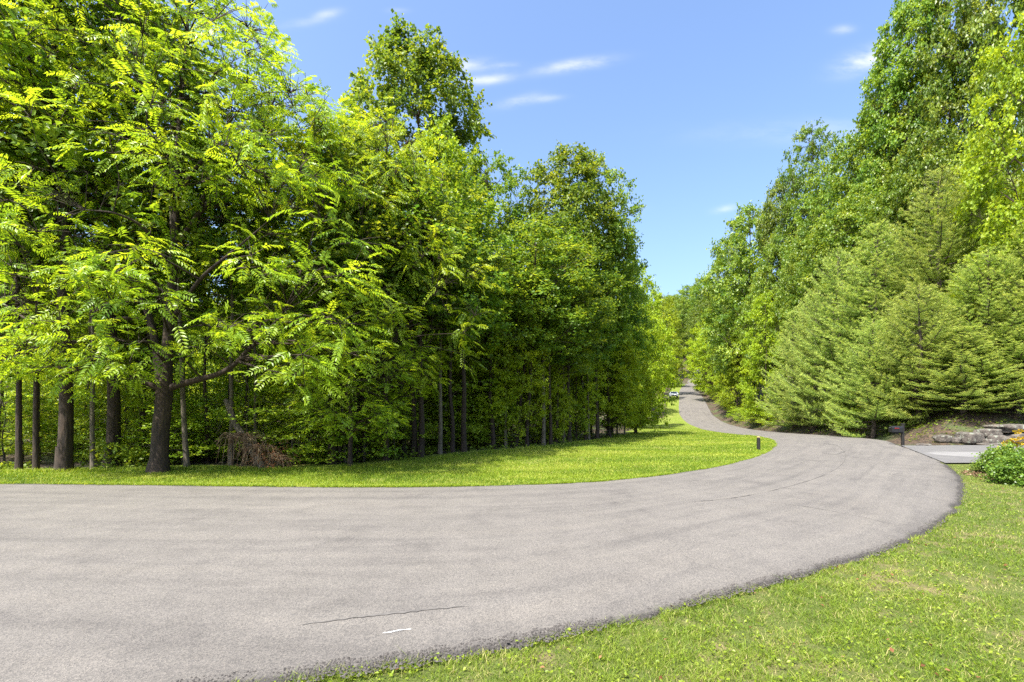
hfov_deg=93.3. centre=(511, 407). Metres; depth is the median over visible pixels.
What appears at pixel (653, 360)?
leafy tree
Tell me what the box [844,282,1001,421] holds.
pine tree
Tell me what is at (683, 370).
leafy tree
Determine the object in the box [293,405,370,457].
sapling
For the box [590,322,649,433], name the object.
leafy tree
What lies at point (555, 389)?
leafy tree
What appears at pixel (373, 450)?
sapling
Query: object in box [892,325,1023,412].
pine tree
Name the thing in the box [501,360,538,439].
sapling
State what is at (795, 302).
broad tree
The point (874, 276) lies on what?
pine tree
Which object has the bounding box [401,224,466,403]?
slender tree
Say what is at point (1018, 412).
pine tree
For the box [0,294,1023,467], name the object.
ground
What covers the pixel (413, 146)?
feathery tree
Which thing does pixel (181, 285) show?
slender tree
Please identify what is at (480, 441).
sapling
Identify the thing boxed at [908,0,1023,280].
broad tree
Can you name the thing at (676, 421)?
lawn
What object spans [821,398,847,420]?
bush
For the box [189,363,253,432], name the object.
sapling
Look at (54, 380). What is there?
sapling
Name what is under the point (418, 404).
sapling
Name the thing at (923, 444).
boulder
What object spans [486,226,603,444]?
slender tree
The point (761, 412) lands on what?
bush
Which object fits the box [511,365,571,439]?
sapling
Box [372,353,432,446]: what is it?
sapling
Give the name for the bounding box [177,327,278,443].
sapling
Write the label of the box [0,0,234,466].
slender tree
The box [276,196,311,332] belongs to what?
slender tree
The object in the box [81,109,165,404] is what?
slender tree
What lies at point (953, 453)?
driveway
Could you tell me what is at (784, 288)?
broad tree
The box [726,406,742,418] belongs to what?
bush
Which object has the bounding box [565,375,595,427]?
leafy tree
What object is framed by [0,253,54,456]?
slender tree
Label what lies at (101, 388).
sapling
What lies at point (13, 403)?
sapling
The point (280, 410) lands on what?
sapling
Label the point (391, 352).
slender tree
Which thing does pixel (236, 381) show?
sapling
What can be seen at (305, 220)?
slender tree
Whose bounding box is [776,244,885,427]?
pine tree
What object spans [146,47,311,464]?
slender tree
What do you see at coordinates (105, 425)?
sapling
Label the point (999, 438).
boulder
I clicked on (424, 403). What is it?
sapling
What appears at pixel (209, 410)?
sapling
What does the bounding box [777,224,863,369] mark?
broad tree
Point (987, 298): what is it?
pine tree
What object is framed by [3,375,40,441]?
sapling
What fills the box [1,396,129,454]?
sapling
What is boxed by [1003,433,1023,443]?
boulder
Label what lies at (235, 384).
sapling
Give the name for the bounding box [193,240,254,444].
slender tree
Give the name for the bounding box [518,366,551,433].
sapling
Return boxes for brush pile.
[214,398,311,470]
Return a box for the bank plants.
[731,399,1023,444]
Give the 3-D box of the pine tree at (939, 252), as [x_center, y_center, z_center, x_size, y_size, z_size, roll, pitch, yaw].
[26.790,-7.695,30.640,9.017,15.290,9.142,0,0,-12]
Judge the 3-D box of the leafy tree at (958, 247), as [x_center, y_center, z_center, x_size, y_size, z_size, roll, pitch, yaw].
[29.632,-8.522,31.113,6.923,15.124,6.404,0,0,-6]
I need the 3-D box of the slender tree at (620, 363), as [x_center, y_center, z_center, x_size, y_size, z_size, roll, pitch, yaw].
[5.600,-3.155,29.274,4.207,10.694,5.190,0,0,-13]
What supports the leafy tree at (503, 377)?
on the ground at (47, 460)
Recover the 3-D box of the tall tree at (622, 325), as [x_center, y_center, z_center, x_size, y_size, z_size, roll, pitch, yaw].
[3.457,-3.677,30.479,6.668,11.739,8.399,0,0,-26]
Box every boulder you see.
[916,443,931,445]
[932,434,952,442]
[950,437,961,443]
[954,432,984,443]
[971,443,1001,444]
[973,428,1002,436]
[982,439,992,442]
[983,424,1023,432]
[985,435,1009,442]
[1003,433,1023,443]
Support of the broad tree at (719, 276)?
on the ground at (47, 460)
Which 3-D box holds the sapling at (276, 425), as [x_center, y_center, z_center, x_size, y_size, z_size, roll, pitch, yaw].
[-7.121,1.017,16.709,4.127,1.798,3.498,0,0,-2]
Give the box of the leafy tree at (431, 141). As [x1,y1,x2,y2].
[373,111,494,445]
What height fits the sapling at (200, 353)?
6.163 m
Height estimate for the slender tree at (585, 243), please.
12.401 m
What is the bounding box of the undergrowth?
[0,420,620,469]
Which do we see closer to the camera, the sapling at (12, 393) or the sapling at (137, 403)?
the sapling at (137, 403)
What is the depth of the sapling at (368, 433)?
17.24 m
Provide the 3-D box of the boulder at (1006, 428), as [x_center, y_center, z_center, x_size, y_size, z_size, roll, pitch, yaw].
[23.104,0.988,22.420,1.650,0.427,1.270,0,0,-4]
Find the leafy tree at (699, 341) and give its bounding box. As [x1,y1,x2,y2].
[682,328,735,400]
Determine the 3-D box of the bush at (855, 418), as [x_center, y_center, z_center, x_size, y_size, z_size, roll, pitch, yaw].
[23.322,0.934,31.805,3.893,1.188,4.593,0,0,38]
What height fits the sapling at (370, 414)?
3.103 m
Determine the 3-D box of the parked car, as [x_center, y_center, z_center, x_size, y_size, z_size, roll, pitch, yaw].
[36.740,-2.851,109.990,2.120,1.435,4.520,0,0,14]
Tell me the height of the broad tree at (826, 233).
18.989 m
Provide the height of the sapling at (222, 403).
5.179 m
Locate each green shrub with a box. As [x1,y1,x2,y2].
[967,440,1022,476]
[976,447,1023,487]
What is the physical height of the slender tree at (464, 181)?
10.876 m
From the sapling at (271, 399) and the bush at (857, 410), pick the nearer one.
the sapling at (271, 399)
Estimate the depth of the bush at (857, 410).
31.31 m
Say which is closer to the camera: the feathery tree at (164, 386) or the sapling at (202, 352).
the feathery tree at (164, 386)
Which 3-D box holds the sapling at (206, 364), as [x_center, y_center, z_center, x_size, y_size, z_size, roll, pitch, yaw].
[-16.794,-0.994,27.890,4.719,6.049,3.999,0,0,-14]
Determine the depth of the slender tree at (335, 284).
14.08 m
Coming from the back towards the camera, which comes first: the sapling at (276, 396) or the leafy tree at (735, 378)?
the leafy tree at (735, 378)
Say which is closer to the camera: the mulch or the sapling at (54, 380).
the mulch
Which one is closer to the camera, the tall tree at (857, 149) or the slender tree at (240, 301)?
the slender tree at (240, 301)
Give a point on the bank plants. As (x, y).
(956, 417)
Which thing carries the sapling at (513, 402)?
on the ground at (47, 460)
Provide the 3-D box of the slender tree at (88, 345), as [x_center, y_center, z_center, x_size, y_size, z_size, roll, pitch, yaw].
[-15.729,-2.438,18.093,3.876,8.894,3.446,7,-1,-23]
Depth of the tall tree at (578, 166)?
26.86 m
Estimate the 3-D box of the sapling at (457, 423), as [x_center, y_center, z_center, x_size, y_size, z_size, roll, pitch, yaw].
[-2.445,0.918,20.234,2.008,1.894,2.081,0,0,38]
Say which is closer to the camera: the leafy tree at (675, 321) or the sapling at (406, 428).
the sapling at (406, 428)
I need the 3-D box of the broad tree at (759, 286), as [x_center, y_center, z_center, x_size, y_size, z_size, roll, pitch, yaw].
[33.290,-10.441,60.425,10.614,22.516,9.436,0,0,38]
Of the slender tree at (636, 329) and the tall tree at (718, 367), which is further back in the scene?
the tall tree at (718, 367)
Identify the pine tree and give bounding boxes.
[754,310,821,429]
[764,286,849,429]
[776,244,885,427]
[799,218,953,413]
[818,316,931,437]
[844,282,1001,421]
[852,164,1014,400]
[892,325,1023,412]
[907,242,1023,398]
[945,220,1023,404]
[947,318,1023,416]
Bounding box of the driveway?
[901,445,1023,462]
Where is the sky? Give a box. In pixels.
[1,0,1023,300]
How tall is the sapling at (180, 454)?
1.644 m
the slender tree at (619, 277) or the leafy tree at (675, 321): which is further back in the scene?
the leafy tree at (675, 321)
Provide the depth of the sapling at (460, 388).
19.19 m
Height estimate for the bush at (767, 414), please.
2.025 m
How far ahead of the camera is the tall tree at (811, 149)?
59.72 m
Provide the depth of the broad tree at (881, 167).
42.75 m
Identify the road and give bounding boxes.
[0,370,963,681]
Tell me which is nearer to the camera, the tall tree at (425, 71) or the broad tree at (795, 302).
the tall tree at (425, 71)
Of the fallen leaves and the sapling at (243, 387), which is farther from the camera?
the sapling at (243, 387)
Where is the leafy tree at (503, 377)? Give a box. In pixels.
[423,281,526,448]
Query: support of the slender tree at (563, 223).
on the ground at (47, 460)
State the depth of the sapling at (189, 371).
24.68 m
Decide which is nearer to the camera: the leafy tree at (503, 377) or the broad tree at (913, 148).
the leafy tree at (503, 377)
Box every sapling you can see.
[0,321,53,444]
[0,380,89,460]
[0,383,79,463]
[0,393,88,454]
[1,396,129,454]
[2,374,78,447]
[3,366,29,434]
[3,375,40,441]
[4,333,127,421]
[5,415,104,452]
[14,344,100,438]
[22,306,121,439]
[27,385,133,456]
[42,345,147,443]
[45,404,150,446]
[74,307,199,442]
[74,358,153,458]
[79,373,226,459]
[96,338,244,444]
[100,326,214,440]
[104,339,209,433]
[105,352,202,411]
[110,417,225,461]
[125,417,226,464]
[139,339,220,416]
[169,393,262,454]
[169,412,227,455]
[169,416,243,461]
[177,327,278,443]
[180,407,225,443]
[186,311,304,462]
[188,327,213,387]
[188,415,252,455]
[189,338,237,414]
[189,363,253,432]
[193,373,285,425]
[194,396,234,443]
[196,347,284,436]
[196,366,252,444]
[206,341,253,425]
[206,383,356,463]
[215,376,273,433]
[216,338,278,442]
[217,336,308,445]
[240,369,369,462]
[247,411,328,456]
[249,324,300,443]
[253,364,308,438]
[260,365,374,452]
[262,400,356,463]
[264,342,310,438]
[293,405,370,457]
[294,391,381,447]
[313,375,393,457]
[317,340,409,462]
[323,353,401,455]
[327,380,411,445]
[361,397,431,458]
[370,382,446,449]
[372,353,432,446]
[389,357,458,446]
[389,369,450,439]
[390,411,445,446]
[404,332,506,444]
[418,370,494,444]
[424,412,469,449]
[425,372,495,441]
[436,408,475,448]
[466,373,512,444]
[471,367,531,428]
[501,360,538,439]
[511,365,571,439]
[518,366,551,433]
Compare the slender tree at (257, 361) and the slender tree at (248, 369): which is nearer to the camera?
the slender tree at (248, 369)
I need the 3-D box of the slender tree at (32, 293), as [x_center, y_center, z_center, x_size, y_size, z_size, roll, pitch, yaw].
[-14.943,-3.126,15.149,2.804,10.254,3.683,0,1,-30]
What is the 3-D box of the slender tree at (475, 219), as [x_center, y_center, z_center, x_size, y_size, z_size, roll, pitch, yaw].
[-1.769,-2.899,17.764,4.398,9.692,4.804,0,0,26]
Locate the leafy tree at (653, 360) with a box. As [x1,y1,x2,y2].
[640,306,665,397]
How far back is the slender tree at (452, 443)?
17.50 m
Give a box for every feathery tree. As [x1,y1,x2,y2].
[0,0,129,393]
[0,0,400,473]
[191,83,417,457]
[249,272,441,465]
[280,96,505,460]
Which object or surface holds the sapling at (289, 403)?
on the ground at (47, 460)
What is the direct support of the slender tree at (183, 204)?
on the ground at (47, 460)
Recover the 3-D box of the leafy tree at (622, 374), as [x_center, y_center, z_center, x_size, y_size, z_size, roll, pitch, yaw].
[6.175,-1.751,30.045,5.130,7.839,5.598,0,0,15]
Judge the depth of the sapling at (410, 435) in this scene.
17.59 m
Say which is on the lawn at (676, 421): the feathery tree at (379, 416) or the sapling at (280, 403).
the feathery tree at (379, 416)
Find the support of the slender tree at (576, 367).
on the ground at (47, 460)
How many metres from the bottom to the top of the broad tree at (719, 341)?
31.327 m
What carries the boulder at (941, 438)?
on the ground at (47, 460)
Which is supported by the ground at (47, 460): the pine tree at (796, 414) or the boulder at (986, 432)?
the pine tree at (796, 414)
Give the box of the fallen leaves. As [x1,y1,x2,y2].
[396,478,1007,681]
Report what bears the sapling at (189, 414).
on the ground at (47, 460)
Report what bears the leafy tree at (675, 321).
on the ground at (47, 460)
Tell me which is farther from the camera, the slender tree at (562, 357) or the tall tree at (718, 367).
the tall tree at (718, 367)
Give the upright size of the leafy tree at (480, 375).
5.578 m
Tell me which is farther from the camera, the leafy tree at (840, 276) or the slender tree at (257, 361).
the leafy tree at (840, 276)
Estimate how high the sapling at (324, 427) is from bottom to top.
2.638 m
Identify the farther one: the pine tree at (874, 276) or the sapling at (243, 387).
the pine tree at (874, 276)
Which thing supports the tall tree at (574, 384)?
on the ground at (47, 460)
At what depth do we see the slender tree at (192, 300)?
20.67 m
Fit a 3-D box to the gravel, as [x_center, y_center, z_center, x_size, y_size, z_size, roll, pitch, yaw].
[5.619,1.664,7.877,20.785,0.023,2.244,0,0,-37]
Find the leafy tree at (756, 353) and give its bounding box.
[735,287,796,418]
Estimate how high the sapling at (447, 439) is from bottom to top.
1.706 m
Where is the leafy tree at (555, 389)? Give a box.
[515,320,577,443]
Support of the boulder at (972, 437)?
on the boulder at (986, 444)
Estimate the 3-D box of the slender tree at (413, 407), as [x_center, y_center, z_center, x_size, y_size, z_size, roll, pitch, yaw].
[-3.613,-3.237,16.566,6.499,10.423,4.874,0,0,27]
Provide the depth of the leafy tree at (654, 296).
100.31 m
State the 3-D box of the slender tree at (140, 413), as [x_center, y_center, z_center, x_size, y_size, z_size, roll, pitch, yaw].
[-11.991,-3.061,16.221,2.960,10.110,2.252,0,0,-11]
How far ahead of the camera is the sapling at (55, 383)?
20.93 m
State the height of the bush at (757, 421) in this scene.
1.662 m
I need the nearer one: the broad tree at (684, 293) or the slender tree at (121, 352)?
the slender tree at (121, 352)
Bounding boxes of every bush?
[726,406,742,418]
[730,408,746,420]
[742,415,773,425]
[747,405,773,421]
[755,411,776,426]
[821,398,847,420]
[828,409,859,430]
[834,414,879,429]
[854,393,897,422]
[897,386,939,413]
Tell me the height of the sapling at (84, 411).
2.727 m
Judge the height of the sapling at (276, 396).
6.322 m
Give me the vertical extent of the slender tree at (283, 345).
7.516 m
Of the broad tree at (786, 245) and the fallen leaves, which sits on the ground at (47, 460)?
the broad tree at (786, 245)
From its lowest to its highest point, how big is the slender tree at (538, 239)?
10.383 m
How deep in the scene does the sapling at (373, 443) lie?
15.35 m
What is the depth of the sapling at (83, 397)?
18.89 m
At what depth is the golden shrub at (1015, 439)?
12.97 m
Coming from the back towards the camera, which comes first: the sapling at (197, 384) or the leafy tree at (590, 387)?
the leafy tree at (590, 387)
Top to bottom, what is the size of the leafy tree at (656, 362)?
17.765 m
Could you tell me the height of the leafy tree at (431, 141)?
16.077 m
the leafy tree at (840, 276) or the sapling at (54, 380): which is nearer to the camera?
the sapling at (54, 380)
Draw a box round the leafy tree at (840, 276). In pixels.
[825,206,867,379]
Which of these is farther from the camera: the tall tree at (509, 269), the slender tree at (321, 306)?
the tall tree at (509, 269)
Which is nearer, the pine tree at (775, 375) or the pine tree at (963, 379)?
the pine tree at (963, 379)
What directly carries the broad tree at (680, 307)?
on the ground at (47, 460)
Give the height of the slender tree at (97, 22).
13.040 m
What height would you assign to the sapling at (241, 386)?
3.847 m
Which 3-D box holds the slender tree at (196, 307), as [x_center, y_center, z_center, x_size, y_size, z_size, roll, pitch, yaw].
[-9.752,-3.293,15.107,2.902,10.599,3.874,0,0,25]
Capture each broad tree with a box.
[658,294,697,364]
[669,283,708,357]
[682,284,730,371]
[684,274,712,310]
[690,200,785,407]
[706,228,756,396]
[729,230,799,389]
[737,172,813,402]
[760,225,822,397]
[773,206,835,400]
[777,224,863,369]
[779,129,875,379]
[780,205,848,362]
[783,190,917,373]
[825,144,926,335]
[850,117,1004,387]
[855,162,933,383]
[873,0,1023,267]
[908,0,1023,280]
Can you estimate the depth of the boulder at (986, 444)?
21.28 m
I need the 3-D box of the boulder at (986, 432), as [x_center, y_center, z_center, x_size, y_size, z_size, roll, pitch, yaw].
[21.835,1.196,22.206,1.002,0.444,0.780,0,0,-2]
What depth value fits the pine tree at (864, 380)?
28.34 m
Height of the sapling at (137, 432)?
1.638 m
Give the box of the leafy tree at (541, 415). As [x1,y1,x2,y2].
[477,296,551,445]
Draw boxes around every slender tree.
[0,0,105,469]
[0,0,203,470]
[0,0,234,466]
[0,2,185,469]
[0,32,88,469]
[0,246,40,462]
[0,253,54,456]
[1,211,88,463]
[45,232,131,452]
[75,0,242,466]
[77,226,160,446]
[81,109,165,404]
[83,196,151,440]
[84,296,152,443]
[94,242,192,461]
[103,177,190,443]
[118,285,193,368]
[132,138,273,462]
[142,188,217,450]
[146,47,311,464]
[157,209,212,343]
[183,109,308,445]
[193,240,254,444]
[214,107,421,463]
[214,286,287,444]
[215,153,293,460]
[235,212,279,431]
[258,115,448,461]
[261,294,304,441]
[265,132,320,454]
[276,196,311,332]
[282,161,375,462]
[288,176,391,463]
[312,231,395,462]
[338,150,489,456]
[346,235,416,443]
[356,149,449,456]
[360,163,490,456]
[389,160,504,453]
[389,203,516,453]
[392,288,427,449]
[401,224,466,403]
[405,194,528,451]
[413,279,456,447]
[438,250,557,448]
[472,235,559,447]
[479,212,591,446]
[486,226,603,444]
[493,256,570,447]
[505,211,616,442]
[522,251,583,443]
[527,280,608,442]
[533,238,611,441]
[555,214,612,439]
[563,284,618,439]
[571,244,631,438]
[598,270,634,437]
[618,284,654,433]
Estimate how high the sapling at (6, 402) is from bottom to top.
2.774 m
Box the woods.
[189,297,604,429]
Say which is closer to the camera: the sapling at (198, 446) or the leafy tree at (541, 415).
the sapling at (198, 446)
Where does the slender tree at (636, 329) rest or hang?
on the ground at (47, 460)
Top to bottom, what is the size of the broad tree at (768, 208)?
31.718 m
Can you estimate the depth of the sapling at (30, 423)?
17.18 m
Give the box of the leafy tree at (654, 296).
[647,282,669,395]
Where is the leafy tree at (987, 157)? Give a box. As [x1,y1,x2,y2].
[935,4,1023,359]
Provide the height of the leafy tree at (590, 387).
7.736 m
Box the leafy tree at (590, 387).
[551,305,608,438]
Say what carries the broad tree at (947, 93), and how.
on the ground at (47, 460)
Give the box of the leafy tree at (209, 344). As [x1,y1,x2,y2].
[171,209,230,415]
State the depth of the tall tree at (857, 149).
48.01 m
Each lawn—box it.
[0,385,770,486]
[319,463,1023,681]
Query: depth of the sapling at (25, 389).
16.14 m
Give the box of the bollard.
[757,437,759,449]
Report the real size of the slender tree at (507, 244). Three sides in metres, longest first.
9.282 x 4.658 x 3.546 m
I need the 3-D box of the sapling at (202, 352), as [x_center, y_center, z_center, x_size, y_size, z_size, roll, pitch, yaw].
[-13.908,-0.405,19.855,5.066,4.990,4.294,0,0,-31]
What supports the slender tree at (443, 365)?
on the ground at (47, 460)
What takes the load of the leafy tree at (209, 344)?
on the ground at (47, 460)
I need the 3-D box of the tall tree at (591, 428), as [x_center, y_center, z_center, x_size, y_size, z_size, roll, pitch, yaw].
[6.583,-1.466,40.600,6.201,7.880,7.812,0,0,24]
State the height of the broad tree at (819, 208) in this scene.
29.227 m
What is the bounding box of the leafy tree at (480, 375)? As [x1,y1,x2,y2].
[443,333,520,448]
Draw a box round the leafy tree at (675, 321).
[653,292,685,394]
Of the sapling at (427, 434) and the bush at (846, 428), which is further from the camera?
the bush at (846, 428)
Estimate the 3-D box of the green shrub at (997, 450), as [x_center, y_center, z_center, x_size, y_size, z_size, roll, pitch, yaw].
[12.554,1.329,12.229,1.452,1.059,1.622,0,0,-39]
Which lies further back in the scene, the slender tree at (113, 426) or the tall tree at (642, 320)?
the tall tree at (642, 320)
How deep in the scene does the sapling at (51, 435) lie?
17.42 m
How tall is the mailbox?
1.025 m
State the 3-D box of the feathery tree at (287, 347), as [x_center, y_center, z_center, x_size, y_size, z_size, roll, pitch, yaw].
[-6.489,-4.487,17.534,6.886,13.278,8.936,0,0,7]
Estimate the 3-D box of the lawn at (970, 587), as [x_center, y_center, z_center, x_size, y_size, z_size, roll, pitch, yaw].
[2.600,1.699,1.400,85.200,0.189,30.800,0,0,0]
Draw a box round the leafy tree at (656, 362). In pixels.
[636,294,668,427]
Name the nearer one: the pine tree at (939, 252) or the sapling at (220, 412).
the sapling at (220, 412)
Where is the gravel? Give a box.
[176,461,967,681]
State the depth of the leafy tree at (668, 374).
38.88 m
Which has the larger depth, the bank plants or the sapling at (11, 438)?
the bank plants
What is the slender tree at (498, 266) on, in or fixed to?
on the ground at (47, 460)
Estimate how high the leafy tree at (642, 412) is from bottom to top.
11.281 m
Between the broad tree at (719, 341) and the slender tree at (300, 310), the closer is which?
the slender tree at (300, 310)
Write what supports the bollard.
on the lawn at (676, 421)
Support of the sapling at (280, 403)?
on the ground at (47, 460)
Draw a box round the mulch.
[960,469,1023,480]
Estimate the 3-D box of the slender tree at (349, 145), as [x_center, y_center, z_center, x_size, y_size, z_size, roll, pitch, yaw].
[-5.207,-3.704,15.883,5.849,11.448,4.386,0,0,-25]
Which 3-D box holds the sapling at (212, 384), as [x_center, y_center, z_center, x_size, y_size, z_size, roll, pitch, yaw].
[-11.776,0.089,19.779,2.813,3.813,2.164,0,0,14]
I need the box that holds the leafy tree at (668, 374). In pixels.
[602,258,682,432]
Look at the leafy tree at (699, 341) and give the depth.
99.51 m
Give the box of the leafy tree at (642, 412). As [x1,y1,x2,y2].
[619,302,658,433]
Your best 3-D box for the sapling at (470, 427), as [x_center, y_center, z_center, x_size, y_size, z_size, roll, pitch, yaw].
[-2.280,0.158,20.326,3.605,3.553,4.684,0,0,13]
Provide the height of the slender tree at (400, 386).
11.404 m
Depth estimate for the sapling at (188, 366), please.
20.31 m
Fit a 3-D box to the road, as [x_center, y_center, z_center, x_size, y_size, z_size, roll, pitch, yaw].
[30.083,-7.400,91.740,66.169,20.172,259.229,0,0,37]
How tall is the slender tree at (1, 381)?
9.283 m
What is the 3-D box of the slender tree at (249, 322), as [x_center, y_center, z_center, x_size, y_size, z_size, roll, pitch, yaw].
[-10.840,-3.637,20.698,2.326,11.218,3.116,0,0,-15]
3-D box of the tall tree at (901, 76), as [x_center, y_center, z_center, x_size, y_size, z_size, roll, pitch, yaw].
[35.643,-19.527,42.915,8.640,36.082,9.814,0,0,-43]
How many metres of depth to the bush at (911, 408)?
29.00 m
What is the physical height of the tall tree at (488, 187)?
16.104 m
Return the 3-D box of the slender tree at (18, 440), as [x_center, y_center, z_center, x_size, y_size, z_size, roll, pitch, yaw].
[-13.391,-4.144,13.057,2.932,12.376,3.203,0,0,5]
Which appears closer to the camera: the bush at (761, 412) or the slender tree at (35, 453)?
the slender tree at (35, 453)
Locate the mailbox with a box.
[889,423,904,444]
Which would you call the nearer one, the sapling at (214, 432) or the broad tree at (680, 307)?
the sapling at (214, 432)
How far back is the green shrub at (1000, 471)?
10.69 m
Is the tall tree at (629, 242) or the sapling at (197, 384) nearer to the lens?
the sapling at (197, 384)
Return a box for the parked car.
[669,392,678,397]
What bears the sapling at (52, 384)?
on the ground at (47, 460)
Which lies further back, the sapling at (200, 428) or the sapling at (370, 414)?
the sapling at (200, 428)
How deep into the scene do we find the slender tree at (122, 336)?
15.81 m
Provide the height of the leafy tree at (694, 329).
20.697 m
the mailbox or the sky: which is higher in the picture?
the sky
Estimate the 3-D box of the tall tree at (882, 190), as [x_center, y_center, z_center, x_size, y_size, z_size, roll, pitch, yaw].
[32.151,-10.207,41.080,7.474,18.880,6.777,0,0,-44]
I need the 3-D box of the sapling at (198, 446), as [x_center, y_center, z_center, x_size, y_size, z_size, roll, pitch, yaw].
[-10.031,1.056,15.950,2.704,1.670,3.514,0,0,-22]
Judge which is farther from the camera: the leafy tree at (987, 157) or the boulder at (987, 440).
the leafy tree at (987, 157)
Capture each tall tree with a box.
[329,8,496,426]
[436,147,537,433]
[476,212,528,432]
[509,346,611,432]
[515,139,629,440]
[533,262,641,435]
[559,151,650,438]
[580,380,610,434]
[599,227,657,434]
[713,282,764,402]
[773,117,843,386]
[827,83,925,221]
[843,176,928,373]
[850,0,984,259]
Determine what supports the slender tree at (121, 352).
on the ground at (47, 460)
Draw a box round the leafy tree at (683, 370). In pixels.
[667,344,688,385]
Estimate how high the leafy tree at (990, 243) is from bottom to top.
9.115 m
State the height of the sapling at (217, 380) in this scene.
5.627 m
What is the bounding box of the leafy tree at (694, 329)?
[681,316,727,392]
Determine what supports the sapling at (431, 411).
on the ground at (47, 460)
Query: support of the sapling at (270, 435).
on the ground at (47, 460)
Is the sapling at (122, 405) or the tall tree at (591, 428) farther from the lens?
the tall tree at (591, 428)
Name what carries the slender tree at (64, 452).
on the ground at (47, 460)
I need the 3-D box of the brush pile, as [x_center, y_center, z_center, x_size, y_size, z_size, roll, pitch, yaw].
[-7.023,0.757,13.456,2.825,2.028,1.672,0,0,31]
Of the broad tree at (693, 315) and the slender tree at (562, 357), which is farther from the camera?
the broad tree at (693, 315)
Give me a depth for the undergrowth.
15.53 m
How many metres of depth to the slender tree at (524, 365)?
20.75 m
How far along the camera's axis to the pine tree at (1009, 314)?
24.72 m
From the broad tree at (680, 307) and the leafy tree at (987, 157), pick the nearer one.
the leafy tree at (987, 157)
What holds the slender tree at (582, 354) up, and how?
on the ground at (47, 460)
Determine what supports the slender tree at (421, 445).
on the ground at (47, 460)
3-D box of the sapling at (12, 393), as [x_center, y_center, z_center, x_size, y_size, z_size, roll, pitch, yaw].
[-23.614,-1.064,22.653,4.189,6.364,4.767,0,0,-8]
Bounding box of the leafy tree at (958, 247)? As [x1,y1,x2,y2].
[906,156,1023,357]
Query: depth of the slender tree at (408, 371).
18.83 m
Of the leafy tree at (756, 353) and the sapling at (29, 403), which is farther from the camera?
the leafy tree at (756, 353)
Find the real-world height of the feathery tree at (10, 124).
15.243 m
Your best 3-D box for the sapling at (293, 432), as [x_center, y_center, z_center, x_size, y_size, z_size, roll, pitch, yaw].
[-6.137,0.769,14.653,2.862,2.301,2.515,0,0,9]
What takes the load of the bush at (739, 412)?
on the ground at (47, 460)
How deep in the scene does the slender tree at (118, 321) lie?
18.12 m
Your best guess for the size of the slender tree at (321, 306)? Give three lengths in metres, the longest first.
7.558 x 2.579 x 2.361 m
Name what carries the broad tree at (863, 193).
on the ground at (47, 460)
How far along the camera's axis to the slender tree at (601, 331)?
25.53 m
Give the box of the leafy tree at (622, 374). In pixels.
[572,322,653,437]
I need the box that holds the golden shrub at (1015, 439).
[1002,429,1023,449]
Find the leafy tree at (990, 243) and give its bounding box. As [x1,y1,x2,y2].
[939,235,1023,369]
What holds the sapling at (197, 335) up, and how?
on the ground at (47, 460)
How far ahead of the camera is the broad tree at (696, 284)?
248.72 m
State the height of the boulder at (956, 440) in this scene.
0.299 m
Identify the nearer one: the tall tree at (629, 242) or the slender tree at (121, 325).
the slender tree at (121, 325)
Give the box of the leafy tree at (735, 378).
[713,318,761,412]
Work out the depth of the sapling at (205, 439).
17.88 m
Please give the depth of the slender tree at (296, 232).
13.52 m
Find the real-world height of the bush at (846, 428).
1.728 m

